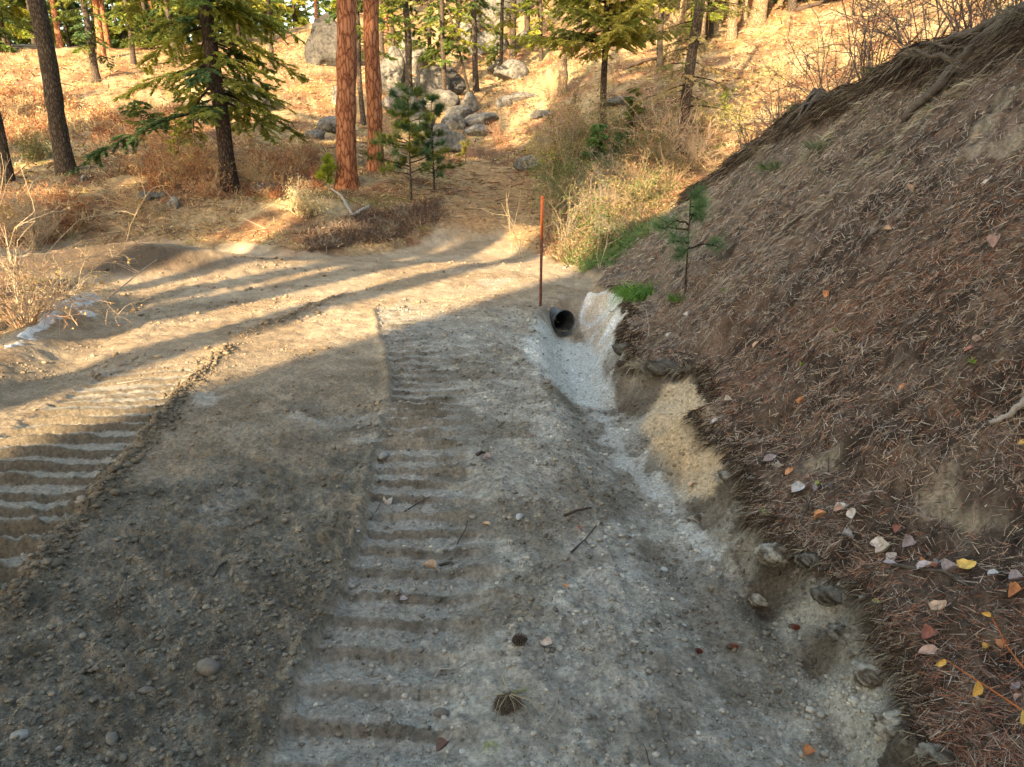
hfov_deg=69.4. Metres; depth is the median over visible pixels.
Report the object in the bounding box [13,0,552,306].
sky
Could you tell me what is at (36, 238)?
shrub
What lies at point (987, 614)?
leafy stem
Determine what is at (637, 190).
shrub
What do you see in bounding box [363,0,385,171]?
ponderosa pine
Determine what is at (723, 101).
pine sapling
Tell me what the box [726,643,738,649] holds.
fallen leaf
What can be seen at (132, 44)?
conifer tree
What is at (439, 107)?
pine sapling
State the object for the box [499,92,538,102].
boulder
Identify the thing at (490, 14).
boulder
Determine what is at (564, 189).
shrub
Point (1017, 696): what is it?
fallen leaf
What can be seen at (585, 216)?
shrub
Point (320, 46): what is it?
boulder
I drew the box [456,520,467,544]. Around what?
stick
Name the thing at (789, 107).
grass tuft
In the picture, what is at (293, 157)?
shrub
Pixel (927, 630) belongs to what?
fallen leaf
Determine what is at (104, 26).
forest tree
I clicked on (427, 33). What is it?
conifer tree
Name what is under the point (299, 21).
forest tree
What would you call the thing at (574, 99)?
snag
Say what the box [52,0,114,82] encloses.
conifer tree
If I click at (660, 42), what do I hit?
conifer tree
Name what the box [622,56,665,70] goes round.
log
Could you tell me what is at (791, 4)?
conifer tree
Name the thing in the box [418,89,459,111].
boulder
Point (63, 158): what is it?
conifer tree
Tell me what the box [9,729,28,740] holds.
stone
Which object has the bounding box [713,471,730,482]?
soil clump
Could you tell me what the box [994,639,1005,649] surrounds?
fallen leaf
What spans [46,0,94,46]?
forest tree
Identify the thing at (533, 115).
boulder
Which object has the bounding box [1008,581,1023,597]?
fallen leaf
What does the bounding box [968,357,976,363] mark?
grass tuft
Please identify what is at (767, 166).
grass tuft
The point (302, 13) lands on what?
forest tree
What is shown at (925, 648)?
fallen leaf
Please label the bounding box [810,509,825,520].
fallen leaf
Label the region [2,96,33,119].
shrub
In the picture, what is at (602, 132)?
shrub
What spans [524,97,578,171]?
shrub
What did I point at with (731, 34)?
conifer tree
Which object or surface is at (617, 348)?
soil clump
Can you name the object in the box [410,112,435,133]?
boulder
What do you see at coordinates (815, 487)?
fallen leaf
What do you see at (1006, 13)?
grass tuft
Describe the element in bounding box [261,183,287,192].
log
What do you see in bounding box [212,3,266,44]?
forest tree
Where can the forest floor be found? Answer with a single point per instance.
(482, 222)
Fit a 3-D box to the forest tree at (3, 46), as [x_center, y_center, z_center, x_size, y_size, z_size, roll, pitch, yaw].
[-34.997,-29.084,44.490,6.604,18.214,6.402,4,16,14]
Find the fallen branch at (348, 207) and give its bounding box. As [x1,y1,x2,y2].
[330,188,370,215]
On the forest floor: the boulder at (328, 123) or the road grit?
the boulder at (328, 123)
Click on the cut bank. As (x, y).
(958, 515)
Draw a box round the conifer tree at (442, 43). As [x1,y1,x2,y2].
[416,0,473,90]
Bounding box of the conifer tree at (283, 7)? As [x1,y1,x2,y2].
[252,0,293,67]
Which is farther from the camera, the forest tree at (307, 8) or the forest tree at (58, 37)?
the forest tree at (307, 8)
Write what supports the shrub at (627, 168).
on the forest floor
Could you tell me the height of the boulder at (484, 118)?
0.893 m
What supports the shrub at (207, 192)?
on the forest floor
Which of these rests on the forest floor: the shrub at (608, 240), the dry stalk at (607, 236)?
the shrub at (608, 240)
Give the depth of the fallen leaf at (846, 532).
2.96 m
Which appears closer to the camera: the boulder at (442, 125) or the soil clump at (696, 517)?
the soil clump at (696, 517)
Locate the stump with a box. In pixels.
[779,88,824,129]
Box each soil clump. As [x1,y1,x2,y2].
[612,342,626,355]
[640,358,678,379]
[685,513,703,522]
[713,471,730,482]
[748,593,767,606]
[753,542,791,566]
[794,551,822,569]
[809,585,841,607]
[823,622,845,640]
[847,662,883,688]
[869,706,906,742]
[914,742,958,766]
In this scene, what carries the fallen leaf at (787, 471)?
on the cut bank
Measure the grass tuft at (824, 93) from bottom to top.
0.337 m
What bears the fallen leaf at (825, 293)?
on the cut bank
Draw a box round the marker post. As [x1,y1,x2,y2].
[539,196,543,306]
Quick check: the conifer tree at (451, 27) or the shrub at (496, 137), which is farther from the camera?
the conifer tree at (451, 27)
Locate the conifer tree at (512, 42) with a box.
[509,0,516,57]
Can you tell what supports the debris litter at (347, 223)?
on the forest floor
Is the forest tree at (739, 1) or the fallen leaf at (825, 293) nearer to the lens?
the fallen leaf at (825, 293)
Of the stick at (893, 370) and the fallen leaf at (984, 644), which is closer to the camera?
the fallen leaf at (984, 644)
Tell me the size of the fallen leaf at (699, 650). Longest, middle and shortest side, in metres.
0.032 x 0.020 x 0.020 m
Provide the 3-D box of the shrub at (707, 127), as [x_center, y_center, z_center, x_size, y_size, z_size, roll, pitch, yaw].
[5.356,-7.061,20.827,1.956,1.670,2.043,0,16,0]
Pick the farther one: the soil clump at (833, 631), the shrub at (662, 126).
the shrub at (662, 126)
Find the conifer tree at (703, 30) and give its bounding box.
[697,0,708,52]
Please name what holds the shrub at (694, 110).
on the forest floor
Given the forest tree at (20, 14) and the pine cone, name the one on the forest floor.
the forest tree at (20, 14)
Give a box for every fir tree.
[63,0,309,192]
[631,0,761,153]
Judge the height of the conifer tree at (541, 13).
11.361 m
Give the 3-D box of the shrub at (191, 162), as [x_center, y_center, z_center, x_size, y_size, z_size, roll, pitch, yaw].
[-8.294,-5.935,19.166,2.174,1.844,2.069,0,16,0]
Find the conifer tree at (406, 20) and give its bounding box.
[379,0,423,91]
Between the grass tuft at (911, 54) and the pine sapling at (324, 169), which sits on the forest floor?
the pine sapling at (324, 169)
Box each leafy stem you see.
[935,659,1023,723]
[982,612,1023,668]
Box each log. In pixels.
[11,44,36,46]
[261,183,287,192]
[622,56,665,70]
[795,0,834,12]
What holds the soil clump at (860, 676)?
on the ditch
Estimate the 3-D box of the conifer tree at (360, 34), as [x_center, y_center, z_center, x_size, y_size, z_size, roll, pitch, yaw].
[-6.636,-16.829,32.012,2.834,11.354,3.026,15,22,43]
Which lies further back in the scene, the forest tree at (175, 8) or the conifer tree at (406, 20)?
the forest tree at (175, 8)
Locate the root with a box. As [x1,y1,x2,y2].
[899,1,1022,122]
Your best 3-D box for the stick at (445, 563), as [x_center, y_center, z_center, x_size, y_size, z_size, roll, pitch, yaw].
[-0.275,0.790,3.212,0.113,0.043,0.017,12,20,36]
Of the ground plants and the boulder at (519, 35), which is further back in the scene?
the boulder at (519, 35)
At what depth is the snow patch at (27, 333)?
7.31 m
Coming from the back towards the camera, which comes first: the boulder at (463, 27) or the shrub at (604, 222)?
the boulder at (463, 27)
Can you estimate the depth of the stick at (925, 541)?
2.80 m
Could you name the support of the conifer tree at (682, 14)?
on the forest floor
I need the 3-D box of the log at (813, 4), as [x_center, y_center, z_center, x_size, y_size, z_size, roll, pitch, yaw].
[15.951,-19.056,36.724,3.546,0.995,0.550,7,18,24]
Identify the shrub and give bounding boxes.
[0,151,101,253]
[0,155,169,338]
[0,175,60,233]
[0,241,136,312]
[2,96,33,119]
[5,114,52,164]
[92,173,174,217]
[98,86,142,117]
[117,97,170,123]
[121,111,205,180]
[147,117,218,182]
[169,159,232,200]
[210,137,300,185]
[232,124,261,145]
[248,166,337,220]
[254,131,318,179]
[282,132,323,161]
[470,33,621,165]
[480,120,517,145]
[516,157,639,244]
[521,155,615,216]
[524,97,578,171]
[525,139,582,199]
[526,140,659,215]
[527,93,621,159]
[537,152,616,200]
[538,132,593,195]
[546,180,626,238]
[548,156,636,223]
[560,105,610,149]
[563,110,644,155]
[563,187,659,241]
[569,130,672,192]
[570,218,626,262]
[575,135,665,181]
[579,92,657,146]
[579,104,672,182]
[590,170,656,221]
[591,131,644,168]
[602,157,673,210]
[603,84,724,159]
[604,123,656,172]
[614,111,692,175]
[619,71,678,134]
[642,98,748,171]
[645,123,711,183]
[656,81,734,133]
[664,100,737,147]
[705,36,883,136]
[705,81,763,135]
[710,86,775,150]
[751,0,942,110]
[821,0,977,90]
[826,0,1006,50]
[868,0,1019,39]
[962,0,1022,41]
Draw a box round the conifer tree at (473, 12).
[448,0,501,92]
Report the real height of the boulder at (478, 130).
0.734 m
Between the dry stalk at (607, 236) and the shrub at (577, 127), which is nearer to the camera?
the dry stalk at (607, 236)
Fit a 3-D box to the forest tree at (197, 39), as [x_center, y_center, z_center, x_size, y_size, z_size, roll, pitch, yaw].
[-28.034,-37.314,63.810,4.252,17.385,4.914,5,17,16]
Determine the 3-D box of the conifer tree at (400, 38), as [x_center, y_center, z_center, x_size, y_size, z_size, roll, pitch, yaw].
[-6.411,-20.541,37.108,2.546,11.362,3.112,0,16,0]
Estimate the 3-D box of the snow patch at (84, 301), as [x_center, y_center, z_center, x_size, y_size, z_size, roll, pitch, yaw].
[-5.266,-0.971,8.915,0.526,0.176,1.128,-5,17,-18]
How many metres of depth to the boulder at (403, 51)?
44.95 m
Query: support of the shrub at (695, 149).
on the forest floor
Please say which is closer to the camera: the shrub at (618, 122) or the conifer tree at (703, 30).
the shrub at (618, 122)
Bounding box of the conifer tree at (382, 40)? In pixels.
[379,0,404,60]
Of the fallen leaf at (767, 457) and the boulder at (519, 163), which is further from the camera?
the boulder at (519, 163)
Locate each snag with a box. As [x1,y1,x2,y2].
[557,51,567,96]
[572,91,576,103]
[666,7,677,61]
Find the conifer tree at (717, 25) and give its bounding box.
[714,10,721,30]
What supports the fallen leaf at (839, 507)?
on the cut bank
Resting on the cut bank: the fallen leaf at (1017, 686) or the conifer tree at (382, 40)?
the fallen leaf at (1017, 686)
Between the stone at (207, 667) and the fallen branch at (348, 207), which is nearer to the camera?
the stone at (207, 667)
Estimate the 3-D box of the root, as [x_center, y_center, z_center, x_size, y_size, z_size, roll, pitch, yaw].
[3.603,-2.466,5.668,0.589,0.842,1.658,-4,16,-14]
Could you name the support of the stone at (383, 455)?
on the dirt road
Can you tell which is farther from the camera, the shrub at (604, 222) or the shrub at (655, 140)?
the shrub at (655, 140)
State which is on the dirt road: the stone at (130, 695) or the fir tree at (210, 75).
the stone at (130, 695)
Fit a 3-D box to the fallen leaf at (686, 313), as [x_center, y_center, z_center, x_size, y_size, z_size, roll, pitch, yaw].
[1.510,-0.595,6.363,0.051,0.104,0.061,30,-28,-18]
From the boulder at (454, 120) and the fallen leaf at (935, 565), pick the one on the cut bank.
the fallen leaf at (935, 565)
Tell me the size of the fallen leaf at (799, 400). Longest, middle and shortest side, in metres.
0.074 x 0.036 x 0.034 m
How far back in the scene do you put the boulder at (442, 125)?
33.27 m
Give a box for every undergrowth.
[0,81,326,246]
[530,118,733,266]
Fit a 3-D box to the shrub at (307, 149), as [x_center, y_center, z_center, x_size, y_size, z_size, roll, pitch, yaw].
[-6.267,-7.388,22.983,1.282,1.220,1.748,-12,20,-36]
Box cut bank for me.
[592,41,1023,766]
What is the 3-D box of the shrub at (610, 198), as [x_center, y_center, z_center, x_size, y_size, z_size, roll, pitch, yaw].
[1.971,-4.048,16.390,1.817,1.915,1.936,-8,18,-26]
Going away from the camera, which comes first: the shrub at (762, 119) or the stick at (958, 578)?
the stick at (958, 578)
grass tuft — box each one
[483,741,500,752]
[601,278,656,314]
[618,355,646,382]
[655,360,690,387]
[663,291,687,302]
[738,141,756,150]
[751,159,782,177]
[778,102,799,116]
[793,135,832,156]
[804,85,846,108]
[857,58,893,85]
[894,41,954,71]
[932,58,976,89]
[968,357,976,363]
[970,0,1023,48]
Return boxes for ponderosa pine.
[334,0,359,190]
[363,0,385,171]
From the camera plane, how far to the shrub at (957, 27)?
6.50 m
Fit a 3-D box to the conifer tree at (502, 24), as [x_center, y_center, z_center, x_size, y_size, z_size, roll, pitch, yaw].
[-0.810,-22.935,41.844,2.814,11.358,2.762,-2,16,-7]
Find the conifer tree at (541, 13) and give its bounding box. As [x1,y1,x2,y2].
[513,0,558,61]
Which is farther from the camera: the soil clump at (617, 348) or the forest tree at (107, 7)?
the forest tree at (107, 7)
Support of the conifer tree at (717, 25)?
on the forest floor
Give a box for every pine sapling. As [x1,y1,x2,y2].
[313,152,337,190]
[359,78,450,199]
[410,91,464,188]
[455,138,470,162]
[646,179,731,293]
[711,90,736,129]
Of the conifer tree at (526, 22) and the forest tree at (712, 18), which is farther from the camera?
the conifer tree at (526, 22)
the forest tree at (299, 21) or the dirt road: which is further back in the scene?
the forest tree at (299, 21)
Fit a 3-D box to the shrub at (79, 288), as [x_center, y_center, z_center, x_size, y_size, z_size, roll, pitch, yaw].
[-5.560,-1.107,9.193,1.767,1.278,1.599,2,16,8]
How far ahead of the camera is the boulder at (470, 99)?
36.17 m
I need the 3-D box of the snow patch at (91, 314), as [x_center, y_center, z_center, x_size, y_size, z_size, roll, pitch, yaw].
[-4.763,-0.745,8.315,0.267,0.138,0.441,-10,19,-31]
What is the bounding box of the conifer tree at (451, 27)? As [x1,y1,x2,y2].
[429,0,488,94]
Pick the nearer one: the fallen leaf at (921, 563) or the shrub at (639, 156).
the fallen leaf at (921, 563)
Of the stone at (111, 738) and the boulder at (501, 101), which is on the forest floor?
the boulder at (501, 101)
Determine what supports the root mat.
hanging from the cut bank
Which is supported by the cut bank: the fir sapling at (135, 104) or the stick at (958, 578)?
the stick at (958, 578)
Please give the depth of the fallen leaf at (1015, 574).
2.43 m
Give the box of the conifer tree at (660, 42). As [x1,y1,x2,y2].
[629,0,677,66]
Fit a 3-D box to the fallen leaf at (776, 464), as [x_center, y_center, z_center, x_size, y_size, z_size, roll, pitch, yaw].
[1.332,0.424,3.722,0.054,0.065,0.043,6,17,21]
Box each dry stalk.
[109,259,156,296]
[482,185,536,255]
[507,210,545,257]
[591,202,627,267]
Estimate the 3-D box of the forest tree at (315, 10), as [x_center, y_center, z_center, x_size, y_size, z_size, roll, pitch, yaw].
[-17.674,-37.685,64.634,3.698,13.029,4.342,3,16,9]
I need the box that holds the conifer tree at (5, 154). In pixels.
[0,6,30,183]
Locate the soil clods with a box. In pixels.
[0,333,390,766]
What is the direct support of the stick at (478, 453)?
on the dirt road
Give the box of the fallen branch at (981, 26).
[945,1,1023,43]
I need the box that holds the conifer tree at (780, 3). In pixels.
[776,0,784,8]
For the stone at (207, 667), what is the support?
on the dirt road
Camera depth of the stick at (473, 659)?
2.53 m
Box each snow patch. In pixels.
[5,310,62,347]
[54,292,102,308]
[79,310,97,318]
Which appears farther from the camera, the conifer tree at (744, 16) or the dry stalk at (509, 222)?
the conifer tree at (744, 16)
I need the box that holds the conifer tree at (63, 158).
[11,0,76,174]
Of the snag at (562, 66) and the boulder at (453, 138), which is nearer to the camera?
the boulder at (453, 138)
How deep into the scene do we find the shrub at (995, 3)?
5.97 m
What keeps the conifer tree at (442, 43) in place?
on the forest floor
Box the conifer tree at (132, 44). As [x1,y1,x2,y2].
[100,0,151,64]
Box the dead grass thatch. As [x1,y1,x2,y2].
[592,19,1023,397]
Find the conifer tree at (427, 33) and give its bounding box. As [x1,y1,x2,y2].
[403,0,445,65]
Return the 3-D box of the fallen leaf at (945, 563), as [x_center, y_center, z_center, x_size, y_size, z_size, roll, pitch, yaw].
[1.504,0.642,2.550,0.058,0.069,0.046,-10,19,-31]
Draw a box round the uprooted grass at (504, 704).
[471,675,540,720]
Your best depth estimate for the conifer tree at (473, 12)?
39.13 m
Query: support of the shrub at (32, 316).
on the forest floor
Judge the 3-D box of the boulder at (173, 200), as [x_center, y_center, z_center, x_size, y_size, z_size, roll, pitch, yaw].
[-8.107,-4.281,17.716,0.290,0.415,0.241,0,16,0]
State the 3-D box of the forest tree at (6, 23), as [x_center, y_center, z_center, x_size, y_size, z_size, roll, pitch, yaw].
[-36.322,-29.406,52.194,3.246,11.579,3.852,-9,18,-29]
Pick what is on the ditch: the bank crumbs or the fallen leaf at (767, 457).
the bank crumbs
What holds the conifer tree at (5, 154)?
on the forest floor
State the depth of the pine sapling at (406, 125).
17.74 m
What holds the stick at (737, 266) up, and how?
on the cut bank
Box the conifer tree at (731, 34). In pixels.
[726,0,737,41]
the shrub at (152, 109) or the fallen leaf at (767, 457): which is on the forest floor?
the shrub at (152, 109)
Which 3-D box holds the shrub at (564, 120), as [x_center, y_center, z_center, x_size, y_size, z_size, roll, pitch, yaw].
[1.067,-8.072,21.707,4.421,4.219,3.463,0,16,0]
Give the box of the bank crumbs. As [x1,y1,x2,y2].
[588,287,976,766]
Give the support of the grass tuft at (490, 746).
on the dirt road
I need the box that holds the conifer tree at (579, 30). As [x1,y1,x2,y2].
[551,1,602,48]
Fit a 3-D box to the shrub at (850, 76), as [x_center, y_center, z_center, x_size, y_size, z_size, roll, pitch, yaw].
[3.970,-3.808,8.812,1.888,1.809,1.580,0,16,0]
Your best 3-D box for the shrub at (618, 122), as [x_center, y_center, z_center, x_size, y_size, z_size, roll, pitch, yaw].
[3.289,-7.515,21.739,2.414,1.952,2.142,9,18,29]
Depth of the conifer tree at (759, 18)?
37.24 m
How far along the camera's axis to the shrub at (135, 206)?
17.18 m
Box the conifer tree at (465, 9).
[454,0,483,38]
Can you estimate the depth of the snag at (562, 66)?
34.59 m
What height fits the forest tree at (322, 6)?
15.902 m
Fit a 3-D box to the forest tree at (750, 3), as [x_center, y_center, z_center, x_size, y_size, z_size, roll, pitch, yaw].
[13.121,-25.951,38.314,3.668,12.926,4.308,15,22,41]
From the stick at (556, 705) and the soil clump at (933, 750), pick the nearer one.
the soil clump at (933, 750)
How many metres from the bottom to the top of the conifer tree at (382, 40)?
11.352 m
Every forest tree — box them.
[0,0,20,52]
[0,0,31,44]
[0,0,32,44]
[3,4,33,46]
[7,0,74,44]
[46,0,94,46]
[47,0,86,45]
[49,0,63,47]
[77,0,105,46]
[92,0,106,56]
[95,0,138,47]
[99,0,111,47]
[104,2,119,45]
[111,0,160,40]
[113,0,142,29]
[114,0,169,48]
[137,0,197,53]
[182,8,221,42]
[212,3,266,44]
[251,0,283,28]
[278,0,310,27]
[288,0,312,27]
[301,0,313,20]
[305,0,328,17]
[310,0,324,19]
[319,0,331,12]
[327,4,336,11]
[329,0,361,12]
[675,0,741,17]
[681,0,742,39]
[749,0,752,11]
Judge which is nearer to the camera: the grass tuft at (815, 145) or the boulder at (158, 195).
the grass tuft at (815, 145)
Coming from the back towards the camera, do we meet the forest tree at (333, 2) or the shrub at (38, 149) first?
the forest tree at (333, 2)
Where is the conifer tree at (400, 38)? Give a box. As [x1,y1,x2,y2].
[379,0,410,46]
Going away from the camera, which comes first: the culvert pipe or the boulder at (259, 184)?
the culvert pipe
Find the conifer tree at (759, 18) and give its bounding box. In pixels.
[746,0,767,26]
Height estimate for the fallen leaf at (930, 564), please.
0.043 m
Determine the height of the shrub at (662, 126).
2.768 m
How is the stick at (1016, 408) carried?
on the cut bank
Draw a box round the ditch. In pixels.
[546,287,931,766]
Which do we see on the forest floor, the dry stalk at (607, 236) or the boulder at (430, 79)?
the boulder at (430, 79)
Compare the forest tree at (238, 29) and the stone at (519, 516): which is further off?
the forest tree at (238, 29)
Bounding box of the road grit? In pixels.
[0,241,587,613]
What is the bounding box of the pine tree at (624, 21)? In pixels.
[517,0,690,133]
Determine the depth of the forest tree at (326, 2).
92.48 m
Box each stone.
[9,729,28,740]
[55,745,62,750]
[105,732,117,745]
[128,692,134,699]
[137,686,153,694]
[196,658,219,676]
[379,452,389,459]
[433,707,448,717]
[516,513,522,520]
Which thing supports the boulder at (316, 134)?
on the forest floor
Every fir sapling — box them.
[118,99,182,159]
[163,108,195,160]
[572,124,617,183]
[622,87,650,140]
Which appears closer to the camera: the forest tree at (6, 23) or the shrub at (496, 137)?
the shrub at (496, 137)
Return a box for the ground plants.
[564,214,656,272]
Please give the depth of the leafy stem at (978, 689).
2.03 m
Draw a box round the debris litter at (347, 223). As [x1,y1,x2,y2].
[291,189,462,254]
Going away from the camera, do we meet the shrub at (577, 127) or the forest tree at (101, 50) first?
the shrub at (577, 127)
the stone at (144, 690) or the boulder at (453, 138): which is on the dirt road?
the stone at (144, 690)
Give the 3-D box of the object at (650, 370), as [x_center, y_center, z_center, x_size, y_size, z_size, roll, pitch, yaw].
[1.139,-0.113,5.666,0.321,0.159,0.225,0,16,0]
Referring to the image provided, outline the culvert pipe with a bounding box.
[550,307,574,334]
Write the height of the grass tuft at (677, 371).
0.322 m
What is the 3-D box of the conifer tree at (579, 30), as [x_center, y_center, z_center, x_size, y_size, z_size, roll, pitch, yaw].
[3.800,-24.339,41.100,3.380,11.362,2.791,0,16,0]
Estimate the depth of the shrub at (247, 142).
26.02 m
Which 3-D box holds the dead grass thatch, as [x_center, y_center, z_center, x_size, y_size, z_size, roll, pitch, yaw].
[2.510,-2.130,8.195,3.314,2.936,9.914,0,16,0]
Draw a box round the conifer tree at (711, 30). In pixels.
[708,1,716,37]
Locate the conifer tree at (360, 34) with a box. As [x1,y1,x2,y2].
[323,0,397,124]
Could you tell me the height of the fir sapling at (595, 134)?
1.900 m
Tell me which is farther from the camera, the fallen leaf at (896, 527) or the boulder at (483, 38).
the boulder at (483, 38)
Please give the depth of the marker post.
8.90 m
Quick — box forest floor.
[0,0,1023,335]
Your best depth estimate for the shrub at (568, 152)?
19.95 m
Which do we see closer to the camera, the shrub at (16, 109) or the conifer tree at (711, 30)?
the shrub at (16, 109)
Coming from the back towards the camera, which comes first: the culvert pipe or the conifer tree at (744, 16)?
the conifer tree at (744, 16)
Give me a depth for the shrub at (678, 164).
18.26 m
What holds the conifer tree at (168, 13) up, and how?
on the forest floor
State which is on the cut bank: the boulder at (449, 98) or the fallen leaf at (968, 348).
the fallen leaf at (968, 348)
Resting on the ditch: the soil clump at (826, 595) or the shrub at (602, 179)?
the soil clump at (826, 595)
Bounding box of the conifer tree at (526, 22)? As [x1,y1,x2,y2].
[510,0,547,30]
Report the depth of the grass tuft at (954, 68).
5.84 m
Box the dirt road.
[0,228,712,766]
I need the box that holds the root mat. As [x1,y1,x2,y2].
[605,8,1023,766]
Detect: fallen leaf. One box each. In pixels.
[383,497,391,504]
[400,595,407,599]
[424,559,438,569]
[436,737,454,751]
[482,452,494,461]
[540,636,557,646]
[683,310,689,320]
[695,648,702,653]
[724,395,736,401]
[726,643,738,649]
[763,454,777,460]
[771,461,781,467]
[785,466,794,474]
[788,623,799,629]
[791,481,811,491]
[796,396,803,405]
[799,743,815,758]
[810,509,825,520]
[812,483,820,491]
[823,288,831,297]
[826,502,847,509]
[833,503,849,511]
[837,528,853,537]
[846,508,855,523]
[870,536,891,546]
[875,538,897,552]
[876,559,896,563]
[883,225,891,230]
[886,548,896,559]
[892,523,901,532]
[902,535,918,546]
[906,181,914,191]
[911,560,930,570]
[918,644,950,653]
[920,557,933,571]
[921,623,941,639]
[927,600,946,611]
[932,563,938,571]
[939,558,958,574]
[957,558,975,568]
[962,346,973,352]
[972,335,981,342]
[982,642,990,648]
[986,233,999,247]
[987,569,1004,574]
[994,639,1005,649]
[1008,569,1023,579]
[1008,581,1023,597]
[1010,681,1020,690]
[1013,693,1021,700]
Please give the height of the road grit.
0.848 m
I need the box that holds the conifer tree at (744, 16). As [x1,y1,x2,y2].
[741,0,747,26]
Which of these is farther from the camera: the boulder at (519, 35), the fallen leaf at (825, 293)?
the boulder at (519, 35)
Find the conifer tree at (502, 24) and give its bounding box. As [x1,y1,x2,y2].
[478,0,523,79]
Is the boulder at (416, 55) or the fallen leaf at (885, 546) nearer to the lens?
the fallen leaf at (885, 546)
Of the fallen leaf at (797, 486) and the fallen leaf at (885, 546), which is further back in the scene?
the fallen leaf at (797, 486)
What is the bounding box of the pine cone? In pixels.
[511,633,527,646]
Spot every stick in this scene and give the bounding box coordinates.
[212,547,235,576]
[404,496,430,511]
[434,657,478,676]
[439,561,454,565]
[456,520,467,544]
[475,450,485,455]
[547,683,559,722]
[564,507,590,516]
[570,525,596,552]
[733,252,748,269]
[799,493,814,522]
[889,563,976,588]
[891,349,913,372]
[921,527,951,545]
[989,396,1023,424]
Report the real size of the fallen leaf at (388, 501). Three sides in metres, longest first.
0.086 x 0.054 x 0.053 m
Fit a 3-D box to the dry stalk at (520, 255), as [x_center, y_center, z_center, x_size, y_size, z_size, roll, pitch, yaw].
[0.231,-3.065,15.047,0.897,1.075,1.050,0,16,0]
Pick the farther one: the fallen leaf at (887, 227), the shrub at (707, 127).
the shrub at (707, 127)
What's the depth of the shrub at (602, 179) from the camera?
17.69 m
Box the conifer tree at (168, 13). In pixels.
[149,0,191,59]
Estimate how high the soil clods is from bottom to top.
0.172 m
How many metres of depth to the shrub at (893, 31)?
7.11 m
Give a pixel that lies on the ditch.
(592, 305)
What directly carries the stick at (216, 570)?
on the dirt road
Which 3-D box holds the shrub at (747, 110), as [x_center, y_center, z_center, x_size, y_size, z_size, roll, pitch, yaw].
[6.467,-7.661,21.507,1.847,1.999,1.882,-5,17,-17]
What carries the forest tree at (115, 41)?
on the forest floor
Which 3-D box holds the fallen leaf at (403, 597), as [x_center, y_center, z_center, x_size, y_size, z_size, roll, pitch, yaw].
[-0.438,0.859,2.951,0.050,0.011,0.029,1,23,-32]
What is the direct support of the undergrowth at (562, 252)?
on the forest floor
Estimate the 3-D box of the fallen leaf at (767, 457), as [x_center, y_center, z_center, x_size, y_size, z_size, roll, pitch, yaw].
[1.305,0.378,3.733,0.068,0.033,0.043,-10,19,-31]
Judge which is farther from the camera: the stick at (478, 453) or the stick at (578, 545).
the stick at (478, 453)
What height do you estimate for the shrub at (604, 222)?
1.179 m
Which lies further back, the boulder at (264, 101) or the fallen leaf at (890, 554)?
the boulder at (264, 101)
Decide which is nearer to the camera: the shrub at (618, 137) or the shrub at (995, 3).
the shrub at (995, 3)
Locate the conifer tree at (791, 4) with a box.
[786,0,797,11]
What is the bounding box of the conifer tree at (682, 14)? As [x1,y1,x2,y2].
[677,0,686,37]
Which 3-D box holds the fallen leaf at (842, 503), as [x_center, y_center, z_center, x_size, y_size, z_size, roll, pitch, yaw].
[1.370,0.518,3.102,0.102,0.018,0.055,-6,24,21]
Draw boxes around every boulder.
[80,174,87,181]
[135,191,150,201]
[150,192,166,198]
[167,196,179,209]
[225,77,268,107]
[250,182,263,192]
[304,12,336,65]
[305,129,324,139]
[317,116,335,133]
[332,85,336,103]
[380,46,405,91]
[382,87,418,114]
[399,32,415,57]
[404,46,427,74]
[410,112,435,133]
[414,66,449,95]
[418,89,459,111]
[427,129,467,152]
[433,123,448,131]
[441,111,464,129]
[444,105,472,117]
[446,65,465,94]
[460,14,480,40]
[460,92,478,111]
[462,124,487,135]
[464,112,498,126]
[469,31,509,55]
[478,0,510,28]
[487,59,504,71]
[493,59,528,80]
[495,97,511,107]
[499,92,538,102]
[513,155,546,170]
[516,31,529,48]
[517,0,534,12]
[530,110,551,118]
[598,96,636,105]
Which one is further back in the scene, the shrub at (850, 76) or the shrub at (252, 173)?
the shrub at (252, 173)
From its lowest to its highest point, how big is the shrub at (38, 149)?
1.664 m
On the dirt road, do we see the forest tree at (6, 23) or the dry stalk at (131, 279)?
the dry stalk at (131, 279)
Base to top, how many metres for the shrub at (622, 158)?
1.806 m
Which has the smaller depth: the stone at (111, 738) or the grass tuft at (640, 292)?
the stone at (111, 738)

